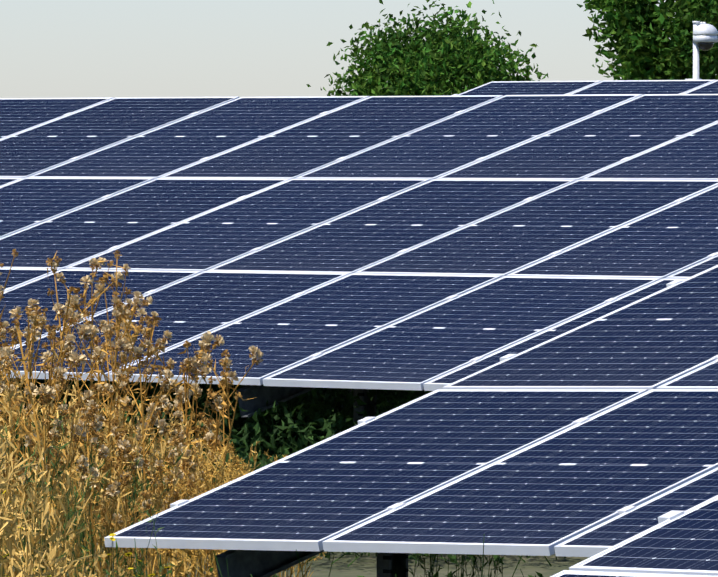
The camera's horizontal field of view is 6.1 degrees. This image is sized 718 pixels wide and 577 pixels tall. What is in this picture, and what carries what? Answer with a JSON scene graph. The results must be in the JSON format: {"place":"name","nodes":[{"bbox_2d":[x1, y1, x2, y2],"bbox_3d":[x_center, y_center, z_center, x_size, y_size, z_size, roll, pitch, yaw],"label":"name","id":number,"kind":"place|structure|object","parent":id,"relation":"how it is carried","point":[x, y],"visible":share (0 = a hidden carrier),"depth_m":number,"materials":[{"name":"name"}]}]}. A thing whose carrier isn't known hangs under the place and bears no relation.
{"place":"outdoors","nodes":[
{"label":"outdoors","id":0,"kind":"place"},
{"bbox_2d":[6,482,586,576],"bbox_3d":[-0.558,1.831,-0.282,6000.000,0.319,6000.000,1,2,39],"label":"ground","id":1,"kind":"structure","parent":0,"point":[364,565],"depth_m":30.35,"materials":[{"name":"soil"}]},
{"bbox_2d":[0,249,324,576],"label":"dry weeds","id":2,"kind":"object","parent":1,"relation":"on","point":[186,477],"visible":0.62,"depth_m":26.31,"materials":[{"name":"plant"}]},
{"bbox_2d":[0,378,589,576],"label":"meadow plants","id":3,"kind":"object","parent":1,"relation":"on","point":[301,422],"visible":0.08,"depth_m":33.37,"materials":[{"name":"plant"}]},
{"bbox_2d":[0,94,717,416],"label":"solar table","id":4,"kind":"object","parent":1,"relation":"on","point":[304,244],"visible":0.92,"depth_m":36.74,"materials":[{"name":"blue glass"}]},
{"bbox_2d":[344,389,375,426],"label":"solar table posts","id":5,"kind":"object","parent":4,"relation":"attached to","point":[365,398],"depth_m":34.08,"materials":[{"name":"black metal"}]},
{"bbox_2d":[104,265,717,576],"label":"solar table","id":6,"kind":"object","parent":1,"relation":"on","point":[594,437],"visible":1,"depth_m":24.40,"materials":[{"name":"blue glass"}]},
{"bbox_2d":[377,552,407,576],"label":"solar table posts","id":7,"kind":"object","parent":6,"relation":"attached to","point":[390,564],"depth_m":24.64,"materials":[{"name":"black metal"}]},
{"bbox_2d":[306,0,547,96],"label":"tree","id":8,"kind":"object","parent":1,"relation":"on","point":[443,58],"depth_m":396.65,"materials":[{"name":"green plant"}]},
{"bbox_2d":[451,80,717,95],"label":"solar table","id":9,"kind":"object","parent":1,"relation":"on","point":[642,87],"visible":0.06,"depth_m":48.20,"materials":[{"name":"blue glass"}]},
{"bbox_2d":[551,495,717,576],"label":"solar table","id":10,"kind":"object","parent":1,"relation":"on","point":[673,543],"visible":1,"depth_m":16.24,"materials":[{"name":"blue glass"}]},
{"bbox_2d":[577,0,717,79],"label":"tree","id":11,"kind":"object","parent":1,"relation":"on","point":[646,50],"depth_m":326.77,"materials":[{"name":"green plant"}]},
{"bbox_2d":[685,21,717,79],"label":"cctv mast","id":12,"kind":"object","parent":1,"relation":"on","point":[705,37],"visible":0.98,"depth_m":79.47,"materials":[{"name":"metal"}]},
{"bbox_2d":[0,0,715,97],"label":"sky","id":13,"kind":"structure","parent":0,"point":[49,48],"materials":[{"name":"grey"}]}
]}

